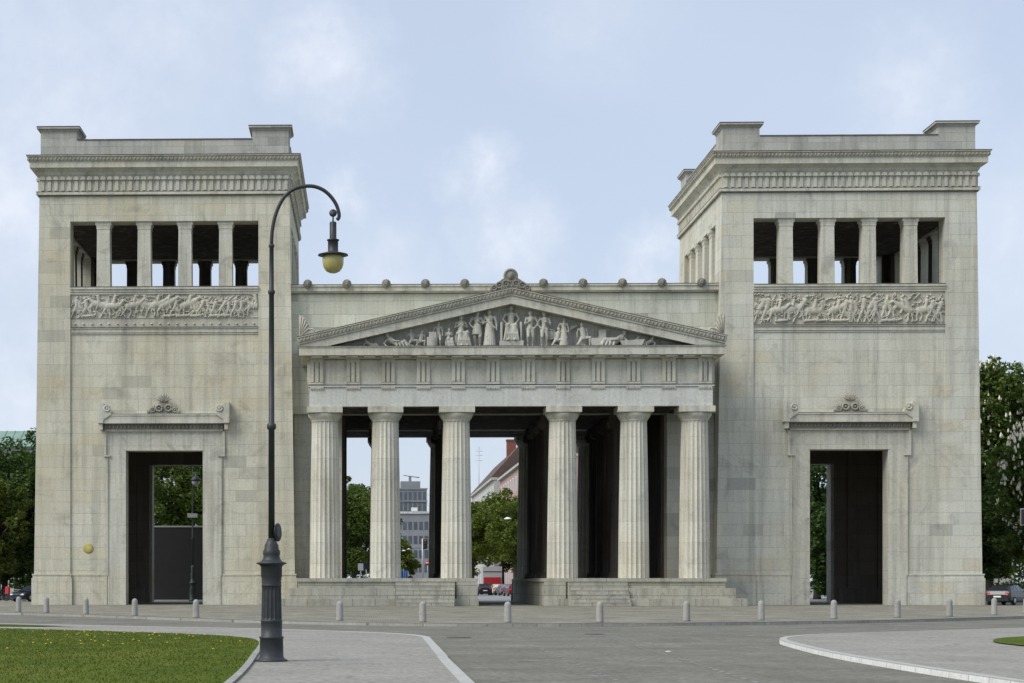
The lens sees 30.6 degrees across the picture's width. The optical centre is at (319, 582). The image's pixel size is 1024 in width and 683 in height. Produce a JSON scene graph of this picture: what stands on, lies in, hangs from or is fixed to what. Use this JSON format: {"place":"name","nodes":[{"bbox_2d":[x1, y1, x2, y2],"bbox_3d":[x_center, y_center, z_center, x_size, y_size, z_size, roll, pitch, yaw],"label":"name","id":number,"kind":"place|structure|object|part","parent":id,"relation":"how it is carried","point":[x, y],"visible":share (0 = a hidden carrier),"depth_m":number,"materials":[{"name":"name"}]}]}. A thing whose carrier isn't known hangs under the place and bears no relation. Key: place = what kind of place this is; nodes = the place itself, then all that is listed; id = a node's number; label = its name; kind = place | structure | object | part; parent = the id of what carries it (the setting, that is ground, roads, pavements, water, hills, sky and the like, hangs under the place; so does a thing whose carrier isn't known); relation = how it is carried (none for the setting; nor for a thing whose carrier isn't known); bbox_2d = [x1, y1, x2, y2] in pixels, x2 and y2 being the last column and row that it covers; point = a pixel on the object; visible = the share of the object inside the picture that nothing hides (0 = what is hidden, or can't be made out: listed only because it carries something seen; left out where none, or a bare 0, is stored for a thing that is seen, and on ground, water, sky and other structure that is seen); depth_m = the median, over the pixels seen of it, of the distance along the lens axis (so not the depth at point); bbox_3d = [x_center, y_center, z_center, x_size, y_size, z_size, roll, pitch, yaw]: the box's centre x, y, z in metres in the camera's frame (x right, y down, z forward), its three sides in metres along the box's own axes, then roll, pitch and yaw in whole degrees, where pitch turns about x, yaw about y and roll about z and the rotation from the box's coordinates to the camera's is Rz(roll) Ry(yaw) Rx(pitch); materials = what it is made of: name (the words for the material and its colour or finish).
{"place":"outdoors","nodes":[
{"label":"outdoors","id":0,"kind":"place"},
{"bbox_2d":[0,628,258,682],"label":"lawn","id":1,"kind":"structure","parent":0,"point":[85,668],"depth_m":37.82,"materials":[{"name":"green plant"}]},
{"bbox_2d":[4,629,240,648],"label":"dandelion flowers","id":2,"kind":"object","parent":1,"relation":"on","point":[122,643],"visible":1,"depth_m":50.31,"materials":[{"name":"yellow plant"}]},
{"bbox_2d":[0,624,459,682],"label":"footway","id":3,"kind":"structure","parent":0,"point":[310,656],"depth_m":39.57,"materials":[{"name":"concrete"}]},
{"bbox_2d":[0,624,52,625],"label":"lawn strip","id":4,"kind":"object","parent":3,"relation":"on","point":[22,625],"visible":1,"depth_m":67.76,"materials":[{"name":"green plant"}]},
{"bbox_2d":[8,628,259,682],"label":"lawn edging","id":5,"kind":"object","parent":3,"relation":"on","point":[240,673],"visible":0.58,"depth_m":37.46,"materials":[{"name":"stone"}]},
{"bbox_2d":[255,184,347,661],"bbox_3d":[-0.359,-3.244,37.641,1.890,9.688,0.660,0,0,1],"label":"street lamp","id":6,"kind":"object","parent":3,"relation":"on","point":[271,563],"visible":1,"depth_m":37.56,"materials":[{"name":"metal"}]},
{"bbox_2d":[403,569,407,577],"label":"banner","id":7,"kind":"object","parent":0,"point":[405,573],"visible":0.45,"depth_m":229.17,"materials":[{"name":"fabric"}]},
{"bbox_2d":[400,508,428,577],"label":"office block","id":8,"kind":"structure","parent":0,"point":[414,528],"depth_m":601.72,"materials":[{"name":"grey concrete"}]},
{"bbox_2d":[408,522,411,529],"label":"window","id":9,"kind":"structure","parent":8,"relation":"in","point":[409,523],"depth_m":601.76,"materials":[{"name":"grey glass"}]},
{"bbox_2d":[408,536,411,543],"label":"window","id":10,"kind":"structure","parent":8,"relation":"in","point":[409,537],"depth_m":601.76,"materials":[{"name":"grey glass"}]},
{"bbox_2d":[419,522,422,529],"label":"window","id":11,"kind":"structure","parent":8,"relation":"in","point":[420,523],"depth_m":601.62,"materials":[{"name":"grey glass"}]},
{"bbox_2d":[424,522,427,529],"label":"window","id":12,"kind":"structure","parent":8,"relation":"in","point":[425,523],"depth_m":601.62,"materials":[{"name":"grey glass"}]},
{"bbox_2d":[424,550,427,557],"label":"window","id":13,"kind":"structure","parent":8,"relation":"in","point":[425,551],"depth_m":601.62,"materials":[{"name":"grey glass"}]},
{"bbox_2d":[400,475,428,511],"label":"office tower","id":14,"kind":"structure","parent":0,"point":[413,492],"depth_m":691.65,"materials":[{"name":"grey concrete"}]},
{"bbox_2d":[408,492,411,499],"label":"window","id":15,"kind":"structure","parent":14,"relation":"in","point":[409,493],"depth_m":691.61,"materials":[{"name":"grey glass"}]},
{"bbox_2d":[413,492,416,499],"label":"window","id":16,"kind":"structure","parent":14,"relation":"in","point":[414,493],"depth_m":691.61,"materials":[{"name":"grey glass"}]},
{"bbox_2d":[1,590,985,600],"bbox_3d":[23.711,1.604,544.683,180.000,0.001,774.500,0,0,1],"label":"street","id":17,"kind":"structure","parent":0,"point":[487,597],"depth_m":186.44,"materials":[{"name":"grey asphalt"}]},
{"bbox_2d":[0,586,9,600],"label":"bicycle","id":18,"kind":"object","parent":17,"relation":"on","point":[7,590],"visible":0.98,"depth_m":161.37,"materials":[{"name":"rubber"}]},
{"bbox_2d":[0,476,33,599],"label":"tree","id":19,"kind":"object","parent":17,"relation":"on","point":[12,532],"visible":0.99,"depth_m":166.65,"materials":[{"name":"green plant"}]},
{"bbox_2d":[0,436,33,598],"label":"tree","id":20,"kind":"object","parent":17,"relation":"on","point":[21,571],"visible":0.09,"depth_m":176.21,"materials":[{"name":"green plant"}]},
{"bbox_2d":[0,427,35,585],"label":"tree","id":21,"kind":"object","parent":17,"relation":"on","point":[27,471],"visible":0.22,"depth_m":171.17,"materials":[{"name":"green plant"}]},
{"bbox_2d":[0,430,35,593],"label":"museum building","id":22,"kind":"structure","parent":17,"relation":"on","point":[15,434],"depth_m":229.63,"materials":[{"name":"green metal"}]},
{"bbox_2d":[10,585,30,601],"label":"parked car","id":23,"kind":"object","parent":17,"relation":"on","point":[24,593],"visible":0.38,"depth_m":155.35,"materials":[{"name":"blue paint"}]},
{"bbox_2d":[8,570,33,597],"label":"hedge","id":24,"kind":"object","parent":17,"relation":"on","point":[15,585],"visible":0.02,"depth_m":186.29,"materials":[{"name":"green plant"}]},
{"bbox_2d":[154,526,202,600],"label":"hoarding","id":25,"kind":"object","parent":17,"relation":"on","point":[172,558],"visible":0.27,"depth_m":159.72,"materials":[{"name":"metal"}]},
{"bbox_2d":[154,466,202,525],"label":"tree","id":26,"kind":"object","parent":17,"relation":"on","point":[169,510],"visible":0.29,"depth_m":176.57,"materials":[{"name":"green plant"}]},
{"bbox_2d":[174,466,202,524],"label":"tree","id":27,"kind":"object","parent":17,"relation":"on","point":[200,470],"visible":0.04,"depth_m":179.28,"materials":[{"name":"green plant"}]},
{"bbox_2d":[347,555,365,577],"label":"hedge","id":28,"kind":"object","parent":17,"relation":"on","point":[363,576],"visible":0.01,"depth_m":292.15,"materials":[{"name":"green plant"}]},
{"bbox_2d":[347,476,370,577],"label":"tree","id":29,"kind":"object","parent":17,"relation":"on","point":[362,485],"visible":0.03,"depth_m":249.89,"materials":[{"name":"green plant"}]},
{"bbox_2d":[358,563,362,577],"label":"traffic sign","id":30,"kind":"object","parent":17,"relation":"on","point":[360,566],"visible":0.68,"depth_m":194.25,"materials":[{"name":"metal"}]},
{"bbox_2d":[364,563,368,577],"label":"traffic sign","id":31,"kind":"object","parent":17,"relation":"on","point":[366,566],"visible":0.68,"depth_m":198.24,"materials":[{"name":"metal"}]},
{"bbox_2d":[347,483,402,577],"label":"tree","id":32,"kind":"object","parent":17,"relation":"on","point":[358,514],"visible":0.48,"depth_m":218.01,"materials":[{"name":"green plant"}]},
{"bbox_2d":[401,539,421,577],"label":"tree","id":33,"kind":"object","parent":17,"relation":"on","point":[410,563],"visible":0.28,"depth_m":280.90,"materials":[{"name":"green plant"}]},
{"bbox_2d":[422,538,427,577],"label":"traffic light","id":34,"kind":"object","parent":17,"relation":"on","point":[424,543],"visible":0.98,"depth_m":194.06,"materials":[{"name":"metal"}]},
{"bbox_2d":[474,555,484,566],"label":"tree","id":35,"kind":"object","parent":17,"relation":"on","point":[479,559],"visible":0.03,"depth_m":299.30,"materials":[{"name":"green plant"}]},
{"bbox_2d":[478,584,491,594],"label":"parked car","id":36,"kind":"object","parent":17,"relation":"on","point":[484,588],"visible":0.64,"depth_m":229.78,"materials":[{"name":"black paint"}]},
{"bbox_2d":[471,501,501,577],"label":"tree","id":37,"kind":"object","parent":17,"relation":"on","point":[480,520],"visible":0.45,"depth_m":252.03,"materials":[{"name":"green plant"}]},
{"bbox_2d":[481,566,501,583],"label":"box truck","id":38,"kind":"object","parent":17,"relation":"on","point":[491,574],"visible":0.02,"depth_m":263.20,"materials":[{"name":"white paint"}]},
{"bbox_2d":[472,488,515,583],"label":"tree","id":39,"kind":"object","parent":17,"relation":"on","point":[508,494],"visible":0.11,"depth_m":266.11,"materials":[{"name":"green plant"}]},
{"bbox_2d":[491,584,501,594],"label":"parked car","id":40,"kind":"object","parent":17,"relation":"on","point":[493,586],"visible":0.16,"depth_m":238.37,"materials":[{"name":"beige paint"}]},
{"bbox_2d":[483,495,517,578],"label":"tree","id":41,"kind":"object","parent":17,"relation":"on","point":[498,527],"visible":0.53,"depth_m":222.23,"materials":[{"name":"green plant"}]},
{"bbox_2d":[495,584,511,594],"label":"parked car","id":42,"kind":"object","parent":17,"relation":"on","point":[499,589],"visible":0.41,"depth_m":228.47,"materials":[{"name":"silver metal"}]},
{"bbox_2d":[503,584,511,595],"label":"parked car","id":43,"kind":"object","parent":17,"relation":"on","point":[507,590],"visible":0.46,"depth_m":217.68,"materials":[{"name":"red paint"}]},
{"bbox_2d":[810,500,825,596],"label":"tree","id":44,"kind":"object","parent":17,"relation":"on","point":[818,548],"visible":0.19,"depth_m":168.16,"materials":[{"name":"green plant"}]},
{"bbox_2d":[810,465,825,598],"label":"tree","id":45,"kind":"object","parent":17,"relation":"on","point":[817,493],"visible":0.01,"depth_m":174.85,"materials":[{"name":"green plant"}]},
{"bbox_2d":[810,549,1023,596],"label":"hedge","id":46,"kind":"object","parent":17,"relation":"on","point":[1019,584],"depth_m":184.09,"materials":[{"name":"green plant"}]},
{"bbox_2d":[979,354,1023,599],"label":"chestnut tree","id":47,"kind":"object","parent":17,"relation":"on","point":[1001,406],"visible":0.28,"depth_m":168.58,"materials":[{"name":"green plant"}]},
{"bbox_2d":[981,479,1022,586],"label":"tree","id":48,"kind":"object","parent":17,"relation":"on","point":[991,557],"visible":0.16,"depth_m":160.10,"materials":[{"name":"green plant"}]},
{"bbox_2d":[1010,551,1023,579],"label":"tree","id":49,"kind":"object","parent":17,"relation":"on","point":[1016,569],"visible":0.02,"depth_m":180.09,"materials":[{"name":"green plant"}]},
{"bbox_2d":[471,439,518,583],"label":"town house","id":50,"kind":"structure","parent":0,"point":[490,483],"depth_m":321.64,"materials":[{"name":"white tile"}]},
{"bbox_2d":[0,615,1023,682],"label":"road","id":51,"kind":"structure","parent":0,"point":[760,653],"depth_m":46.92,"materials":[{"name":"grey asphalt"}]},
{"bbox_2d":[0,623,474,682],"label":"footway kerb","id":52,"kind":"structure","parent":51,"relation":"on","point":[459,674],"depth_m":41.62,"materials":[{"name":"stone"}]},
{"bbox_2d":[0,612,1023,626],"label":"forecourt kerb","id":53,"kind":"structure","parent":51,"relation":"on","point":[541,624],"depth_m":75.86,"materials":[{"name":"stone"}]},
{"bbox_2d":[780,628,1023,682],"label":"traffic island kerb","id":54,"kind":"structure","parent":51,"relation":"on","point":[948,673],"depth_m":36.87,"materials":[{"name":"stone"}]},
{"bbox_2d":[0,601,1023,622],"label":"forecourt","id":55,"kind":"structure","parent":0,"point":[488,612],"depth_m":99.03,"materials":[{"name":"stone"}]},
{"bbox_2d":[16,597,21,611],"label":"bollard","id":56,"kind":"object","parent":55,"relation":"on","point":[18,604],"visible":0.95,"depth_m":100.48,"materials":[{"name":"stone"}]},
{"bbox_2d":[44,597,48,612],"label":"bollard","id":57,"kind":"object","parent":55,"relation":"on","point":[46,604],"visible":0.99,"depth_m":97.44,"materials":[{"name":"stone"}]},
{"bbox_2d":[83,598,88,613],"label":"bollard","id":58,"kind":"object","parent":55,"relation":"on","point":[85,605],"visible":0.97,"depth_m":93.58,"materials":[{"name":"stone"}]},
{"bbox_2d":[131,598,137,615],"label":"bollard","id":59,"kind":"object","parent":55,"relation":"on","point":[134,607],"visible":0.99,"depth_m":88.43,"materials":[{"name":"stone"}]},
{"bbox_2d":[187,467,200,600],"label":"park lamp","id":60,"kind":"object","parent":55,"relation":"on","point":[195,479],"visible":0.98,"depth_m":158.12,"materials":[{"name":"black metal"}]},
{"bbox_2d":[193,599,198,617],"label":"bollard","id":61,"kind":"object","parent":55,"relation":"on","point":[195,608],"visible":1,"depth_m":83.71,"materials":[{"name":"stone"}]},
{"bbox_2d":[336,601,342,620],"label":"bollard","id":62,"kind":"object","parent":55,"relation":"on","point":[339,610],"visible":1,"depth_m":77.34,"materials":[{"name":"stone"}]},
{"bbox_2d":[419,601,426,621],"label":"bollard","id":63,"kind":"object","parent":55,"relation":"on","point":[422,611],"visible":0.98,"depth_m":74.76,"materials":[{"name":"stone"}]},
{"bbox_2d":[504,602,511,622],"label":"bollard","id":64,"kind":"object","parent":55,"relation":"on","point":[507,612],"visible":1,"depth_m":73.97,"materials":[{"name":"stone"}]},
{"bbox_2d":[26,120,991,605],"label":"monumental gate","id":65,"kind":"structure","parent":55,"relation":"on","point":[710,408],"depth_m":131.69,"materials":[{"name":"stone"}]},
{"bbox_2d":[596,602,603,621],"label":"bollard","id":66,"kind":"object","parent":55,"relation":"on","point":[599,612],"visible":1,"depth_m":74.28,"materials":[{"name":"stone"}]},
{"bbox_2d":[683,601,689,620],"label":"bollard","id":67,"kind":"object","parent":55,"relation":"on","point":[686,610],"visible":1,"depth_m":76.58,"materials":[{"name":"stone"}]},
{"bbox_2d":[757,601,764,619],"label":"bollard","id":68,"kind":"object","parent":55,"relation":"on","point":[761,610],"visible":1,"depth_m":78.39,"materials":[{"name":"stone"}]},
{"bbox_2d":[830,600,837,618],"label":"bollard","id":69,"kind":"object","parent":55,"relation":"on","point":[833,612],"visible":0.98,"depth_m":81.29,"materials":[{"name":"stone"}]},
{"bbox_2d":[894,599,900,617],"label":"bollard","id":70,"kind":"object","parent":55,"relation":"on","point":[897,608],"visible":1,"depth_m":84.70,"materials":[{"name":"stone"}]},
{"bbox_2d":[946,599,952,615],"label":"bollard","id":71,"kind":"object","parent":55,"relation":"on","point":[949,607],"visible":1,"depth_m":87.42,"materials":[{"name":"stone"}]},
{"bbox_2d":[991,598,997,614],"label":"bollard","id":72,"kind":"object","parent":55,"relation":"on","point":[993,606],"visible":0.97,"depth_m":91.13,"materials":[{"name":"stone"}]},
{"bbox_2d":[982,393,1023,576],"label":"chestnut tree","id":73,"kind":"object","parent":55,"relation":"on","point":[1009,475],"visible":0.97,"depth_m":151.83,"materials":[{"name":"green plant"}]},
{"bbox_2d":[986,584,1023,604],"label":"parked car","id":74,"kind":"object","parent":55,"relation":"on","point":[1003,594],"visible":0.95,"depth_m":130.28,"materials":[{"name":"black paint"}]},
{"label":"window","id":75,"kind":"part","parent":74,"relation":"part of","materials":[{"name":"grey glass"}]},
{"bbox_2d":[0,0,1023,582],"label":"sky","id":76,"kind":"structure","parent":0,"point":[453,141],"materials":[{"name":"blue"}]},
{"bbox_2d":[497,446,577,583],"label":"town house","id":77,"kind":"structure","parent":0,"point":[508,478],"depth_m":279.76,"materials":[{"name":"brown tile"}]},
{"bbox_2d":[787,628,1023,679],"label":"traffic island","id":78,"kind":"structure","parent":0,"point":[980,651],"depth_m":45.66,"materials":[{"name":"concrete"}]},
{"bbox_2d":[993,636,1023,644],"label":"lawn patch","id":79,"kind":"object","parent":78,"relation":"on","point":[1019,640],"visible":1,"depth_m":50.22,"materials":[{"name":"green plant"}]},
{"bbox_2d":[985,573,1015,597],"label":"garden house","id":80,"kind":"structure","parent":0,"point":[1004,580],"depth_m":192.62,"materials":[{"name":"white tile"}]},
{"bbox_2d":[1020,508,1023,524],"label":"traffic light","id":81,"kind":"object","parent":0,"point":[1021,516],"visible":1,"depth_m":121.31,"materials":[{"name":"metal"}]}
]}

